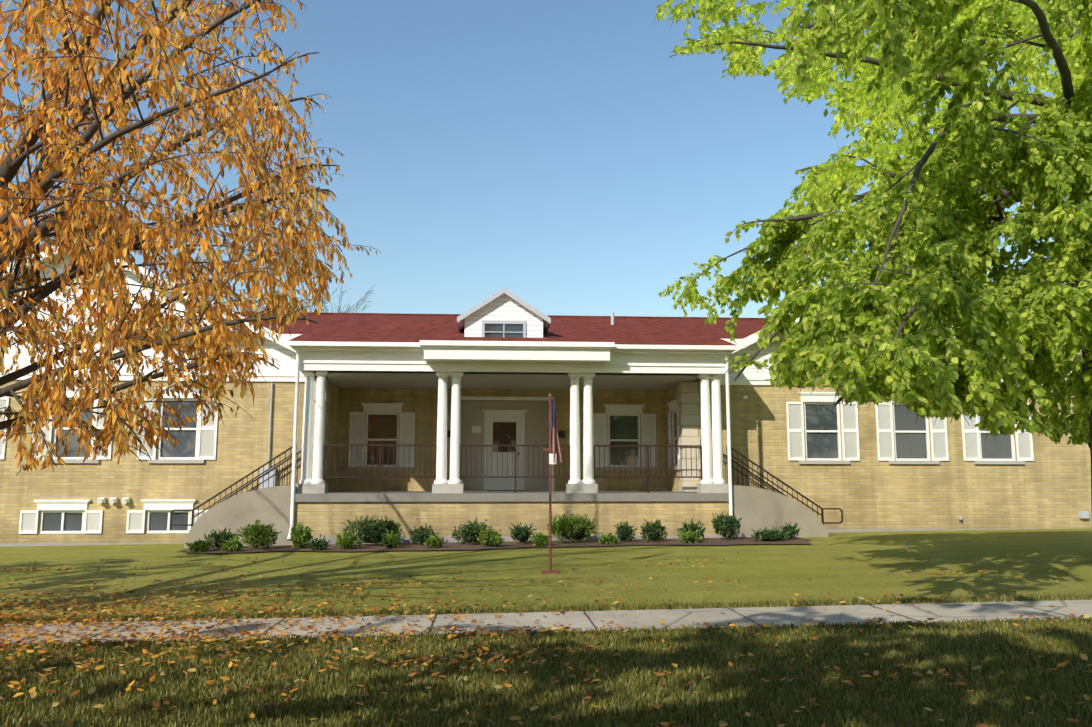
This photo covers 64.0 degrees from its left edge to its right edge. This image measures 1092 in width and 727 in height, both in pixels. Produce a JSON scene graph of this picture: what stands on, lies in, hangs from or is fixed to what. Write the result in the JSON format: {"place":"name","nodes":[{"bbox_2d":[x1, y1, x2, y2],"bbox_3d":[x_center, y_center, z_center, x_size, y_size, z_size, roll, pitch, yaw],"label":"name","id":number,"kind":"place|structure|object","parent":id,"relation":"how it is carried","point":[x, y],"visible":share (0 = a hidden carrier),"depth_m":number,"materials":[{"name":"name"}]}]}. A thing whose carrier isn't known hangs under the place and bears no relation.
{"place":"outdoors","nodes":[
{"label":"outdoors","id":0,"kind":"place"},
{"bbox_2d":[461,400,548,490],"bbox_3d":[-1.122,2.232,23.659,2.460,2.420,0.550,0,-8,-4],"label":"entrance wall panel","id":1,"kind":"object","parent":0,"point":[536,422],"visible":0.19,"depth_m":23.86,"materials":[{"name":"beige paint"}]},
{"bbox_2d":[184,485,828,547],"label":"stair cheek walls","id":2,"kind":"structure","parent":0,"point":[755,508],"depth_m":19.14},
{"bbox_2d":[312,379,700,491],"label":"porch piers","id":3,"kind":"structure","parent":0,"point":[688,420],"depth_m":21.39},
{"bbox_2d":[326,371,699,389],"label":"porch ceiling","id":4,"kind":"structure","parent":0,"point":[496,380],"depth_m":21.57,"materials":[{"name":"white paint"}]},
{"bbox_2d":[42,324,1011,530],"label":"window","id":5,"kind":"structure","parent":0,"point":[825,444],"depth_m":21.81,"materials":[{"name":"glass"}]},
{"bbox_2d":[0,0,1064,317],"label":"sky","id":6,"kind":"structure","parent":0,"point":[557,155],"materials":[{"name":"blue"}]},
{"bbox_2d":[0,528,1091,726],"bbox_3d":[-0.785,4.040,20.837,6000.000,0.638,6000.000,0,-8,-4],"label":"lawn","id":7,"kind":"structure","parent":0,"point":[1037,557],"depth_m":12.47,"materials":[{"name":"green plant"}]},
{"bbox_2d":[0,0,380,475],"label":"autumn tree","id":8,"kind":"object","parent":7,"relation":"on","point":[43,10],"depth_m":8.19,"materials":[{"name":"orange plant"}]},
{"bbox_2d":[217,535,244,551],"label":"shrub","id":9,"kind":"object","parent":7,"relation":"on","point":[234,543],"depth_m":17.40,"materials":[{"name":"green plant"}]},
{"bbox_2d":[237,265,374,312],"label":"tree","id":10,"kind":"object","parent":7,"relation":"on","point":[358,304],"depth_m":82.97,"materials":[{"name":"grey plant"}]},
{"bbox_2d":[335,529,362,548],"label":"shrub","id":11,"kind":"object","parent":7,"relation":"on","point":[344,538],"depth_m":17.65,"materials":[{"name":"green plant"}]},
{"bbox_2d":[424,532,443,547],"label":"shrub","id":12,"kind":"object","parent":7,"relation":"on","point":[430,540],"depth_m":17.68,"materials":[{"name":"green plant"}]},
{"bbox_2d":[179,537,811,552],"bbox_3d":[-0.923,3.808,18.361,13.200,0.165,2.539,0,-8,-4],"label":"mulch bed","id":13,"kind":"object","parent":7,"relation":"on","point":[565,543],"visible":0.56,"depth_m":18.11,"materials":[{"name":"brown soil"}]},
{"bbox_2d":[185,537,212,552],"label":"shrub","id":14,"kind":"object","parent":13,"relation":"on","point":[197,544],"depth_m":17.41,"materials":[{"name":"green plant"}]},
{"bbox_2d":[204,527,238,548],"bbox_3d":[-6.746,3.647,18.201,0.710,0.470,0.661,0,-8,-4],"label":"shrub","id":15,"kind":"object","parent":13,"relation":"on","point":[221,535],"depth_m":18.06,"materials":[{"name":"green plant"}]},
{"bbox_2d":[237,519,280,548],"bbox_3d":[-5.924,3.524,18.033,0.792,0.646,0.706,-3,-8,23],"label":"shrub","id":16,"kind":"object","parent":13,"relation":"on","point":[254,530],"depth_m":17.92,"materials":[{"name":"green plant"}]},
{"bbox_2d":[289,522,312,547],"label":"shrub","id":17,"kind":"object","parent":13,"relation":"on","point":[301,533],"depth_m":18.01,"materials":[{"name":"green plant"}]},
{"bbox_2d":[305,534,330,549],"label":"shrub","id":18,"kind":"object","parent":13,"relation":"on","point":[319,542],"depth_m":17.48,"materials":[{"name":"green plant"}]},
{"bbox_2d":[341,515,404,546],"bbox_3d":[-3.656,3.543,18.474,1.326,0.674,0.833,0,-8,-4],"label":"shrub","id":19,"kind":"object","parent":13,"relation":"on","point":[390,526],"depth_m":18.34,"materials":[{"name":"green plant"}]},
{"bbox_2d":[382,530,401,548],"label":"shrub","id":20,"kind":"object","parent":13,"relation":"on","point":[393,538],"depth_m":17.73,"materials":[{"name":"green plant"}]},
{"bbox_2d":[408,523,437,544],"bbox_3d":[-2.630,3.678,18.698,0.654,0.501,0.601,0,-8,-4],"label":"shrub","id":21,"kind":"object","parent":13,"relation":"on","point":[427,532],"depth_m":18.61,"materials":[{"name":"green plant"}]},
{"bbox_2d":[448,517,494,544],"bbox_3d":[-1.577,3.568,18.574,1.018,0.614,0.831,0,-8,-4],"label":"shrub","id":22,"kind":"object","parent":13,"relation":"on","point":[470,527],"depth_m":18.46,"materials":[{"name":"green plant"}]},
{"bbox_2d":[475,527,504,546],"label":"shrub","id":23,"kind":"object","parent":13,"relation":"on","point":[496,536],"depth_m":17.82,"materials":[{"name":"green plant"}]},
{"bbox_2d":[508,522,536,542],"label":"shrub","id":24,"kind":"object","parent":13,"relation":"on","point":[517,530],"depth_m":18.60,"materials":[{"name":"green plant"}]},
{"bbox_2d":[529,531,552,547],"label":"shrub","id":25,"kind":"object","parent":13,"relation":"on","point":[539,537],"depth_m":17.84,"materials":[{"name":"green plant"}]},
{"bbox_2d":[547,513,595,542],"bbox_3d":[0.546,3.548,18.745,1.078,0.684,0.848,0,-8,-4],"label":"shrub","id":26,"kind":"object","parent":13,"relation":"on","point":[562,521],"depth_m":18.54,"materials":[{"name":"green plant"}]},
{"bbox_2d":[614,521,636,541],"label":"shrub","id":27,"kind":"object","parent":13,"relation":"on","point":[627,529],"depth_m":18.74,"materials":[{"name":"green plant"}]},
{"bbox_2d":[640,518,666,541],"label":"shrub","id":28,"kind":"object","parent":13,"relation":"on","point":[657,525],"depth_m":18.69,"materials":[{"name":"green plant"}]},
{"bbox_2d":[711,511,741,539],"bbox_3d":[3.932,3.541,19.058,0.702,0.661,0.711,0,-8,-4],"label":"shrub","id":29,"kind":"object","parent":13,"relation":"on","point":[730,520],"depth_m":18.94,"materials":[{"name":"green plant"}]},
{"bbox_2d":[780,522,802,538],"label":"shrub","id":30,"kind":"object","parent":13,"relation":"on","point":[787,528],"depth_m":18.85,"materials":[{"name":"green plant"}]},
{"bbox_2d":[0,528,1072,546],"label":"building foundation","id":31,"kind":"object","parent":7,"relation":"on","point":[445,539],"depth_m":20.08,"materials":[{"name":"grey concrete"}]},
{"bbox_2d":[0,592,1091,726],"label":"grass","id":32,"kind":"structure","parent":7,"relation":"on","point":[79,701],"depth_m":5.99,"materials":[{"name":"green plant"}]},
{"bbox_2d":[0,378,1091,542],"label":"brick walls","id":33,"kind":"structure","parent":7,"relation":"on","point":[1049,487],"depth_m":21.49,"materials":[{"name":"beige brick"}]},
{"bbox_2d":[96,395,747,503],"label":"wall fixtures","id":34,"kind":"object","parent":33,"relation":"attached to","point":[475,429],"depth_m":20.27,"materials":[{"name":"white paint"}]},
{"bbox_2d":[134,314,782,344],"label":"roof shingles","id":35,"kind":"object","parent":33,"relation":"on","point":[390,328],"visible":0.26,"depth_m":22.71,"materials":[{"name":"red"}]},
{"bbox_2d":[232,311,764,319],"bbox_3d":[-1.249,-1.463,27.202,18.600,0.065,0.240,0,-8,-4],"label":"roof ridge cap","id":36,"kind":"object","parent":35,"relation":"on","point":[557,316],"depth_m":27.20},
{"bbox_2d":[287,347,735,540],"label":"porch columns","id":37,"kind":"structure","parent":33,"relation":"attached to","point":[713,451],"depth_m":19.82,"materials":[{"name":"white paint"}]},
{"bbox_2d":[295,491,728,501],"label":"porch slab","id":38,"kind":"structure","parent":33,"relation":"on","point":[430,496],"depth_m":19.43,"materials":[{"name":"grey concrete"}]},
{"bbox_2d":[488,490,520,490],"bbox_3d":[-1.107,3.394,23.277,0.900,0.015,0.600,0,-8,-4],"label":"door mat","id":39,"kind":"object","parent":38,"relation":"on","point":[503,490],"depth_m":23.46,"materials":[{"name":"black fabric"}]},
{"bbox_2d":[323,444,702,492],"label":"porch railings","id":40,"kind":"object","parent":38,"relation":"on","point":[528,476],"visible":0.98,"depth_m":19.80,"materials":[{"name":"brown metal"}]},
{"bbox_2d":[0,397,1033,533],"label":"window shutters","id":41,"kind":"object","parent":33,"relation":"attached to","point":[207,445],"depth_m":21.73,"materials":[{"name":"white paint"}]},
{"bbox_2d":[0,241,1042,386],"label":"building trim","id":42,"kind":"structure","parent":33,"relation":"attached to","point":[284,339],"depth_m":20.69,"materials":[{"name":"white paint"}]},
{"bbox_2d":[34,340,1015,533],"bbox_3d":[-1.186,1.944,21.504,26.170,4.280,4.880,0,-8,-4],"label":"white building woodwork","id":43,"kind":"object","parent":33,"relation":"attached to","point":[451,357],"visible":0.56,"depth_m":20.09,"materials":[{"name":"white wood"}]},
{"bbox_2d":[41,459,1024,492],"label":"window sills","id":44,"kind":"structure","parent":33,"relation":"attached to","point":[459,488],"depth_m":19.92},
{"bbox_2d":[457,288,613,337],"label":"dormer trim","id":45,"kind":"structure","parent":33,"relation":"attached to","point":[511,295],"depth_m":20.85,"materials":[{"name":"grey"}]},
{"bbox_2d":[0,250,1081,379],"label":"gable siding","id":46,"kind":"object","parent":33,"relation":"attached to","point":[503,307],"visible":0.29,"depth_m":20.96,"materials":[{"name":"white wood"}]},
{"bbox_2d":[259,383,1088,519],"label":"utilities wall","id":47,"kind":"structure","parent":33,"relation":"attached to","point":[1083,514],"depth_m":20.64,"materials":[{"name":"grey"}]},
{"bbox_2d":[0,546,1091,726],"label":"fallen leaves","id":48,"kind":"object","parent":7,"relation":"on","point":[32,692],"visible":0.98,"depth_m":7.76,"materials":[{"name":"orange plant"}]},
{"bbox_2d":[541,393,559,573],"bbox_3d":[0.064,1.775,13.127,0.260,2.680,0.260,0,-8,-4],"label":"flag pole","id":49,"kind":"object","parent":7,"relation":"on","point":[550,570],"visible":1,"depth_m":13.05,"materials":[{"name":"metal"}]},
{"bbox_2d":[549,453,555,463],"bbox_3d":[0.101,1.434,13.142,0.110,0.160,0.005,0,-8,-4],"label":"sign","id":50,"kind":"object","parent":49,"relation":"attached to","point":[551,458],"visible":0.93,"depth_m":13.14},
{"bbox_2d":[551,399,562,461],"bbox_3d":[0.159,1.018,13.231,0.174,0.950,0.134,0,-8,-4],"label":"flag","id":51,"kind":"object","parent":49,"relation":"attached to","point":[555,446],"visible":0.9,"depth_m":13.23,"materials":[{"name":"fabric"}]},
{"bbox_2d":[598,531,619,543],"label":"shrub","id":52,"kind":"object","parent":7,"relation":"on","point":[609,536],"depth_m":18.10,"materials":[{"name":"green plant"}]},
{"bbox_2d":[678,528,701,542],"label":"shrub","id":53,"kind":"object","parent":7,"relation":"on","point":[688,534],"depth_m":18.15,"materials":[{"name":"green plant"}]},
{"bbox_2d":[677,517,705,539],"bbox_3d":[3.173,3.612,18.948,0.692,0.564,0.545,0,-8,-4],"label":"shrub","id":54,"kind":"object","parent":7,"relation":"on","point":[686,526],"depth_m":18.91,"materials":[{"name":"green plant"}]},
{"bbox_2d":[751,527,789,540],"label":"shrub","id":55,"kind":"object","parent":7,"relation":"on","point":[775,532],"depth_m":18.37,"materials":[{"name":"green plant"}]},
{"bbox_2d":[653,0,1091,509],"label":"green tree","id":56,"kind":"object","parent":7,"relation":"on","point":[1007,328],"depth_m":10.89,"materials":[{"name":"green plant"}]},
{"bbox_2d":[656,0,1091,397],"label":"green tree leaves","id":57,"kind":"object","parent":56,"relation":"attached to","point":[860,70],"visible":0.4,"depth_m":14.16,"materials":[{"name":"green plant"}]},
{"bbox_3d":[-0.743,3.800,20.214,14.260,1.600,1.260,0,-8,-4],"label":"stairs","id":58,"kind":"object","parent":7,"relation":"on","visible":0},
{"bbox_2d":[170,431,842,527],"bbox_3d":[-0.830,2.987,21.682,15.010,2.800,4.220,0,-8,-4],"label":"stair railing","id":59,"kind":"object","parent":58,"relation":"on","point":[561,434],"visible":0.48,"depth_m":19.98,"materials":[{"name":"black metal"}]},
{"bbox_2d":[0,600,1091,644],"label":"sidewalk","id":60,"kind":"structure","parent":0,"point":[713,617],"depth_m":8.53,"materials":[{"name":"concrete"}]}
]}

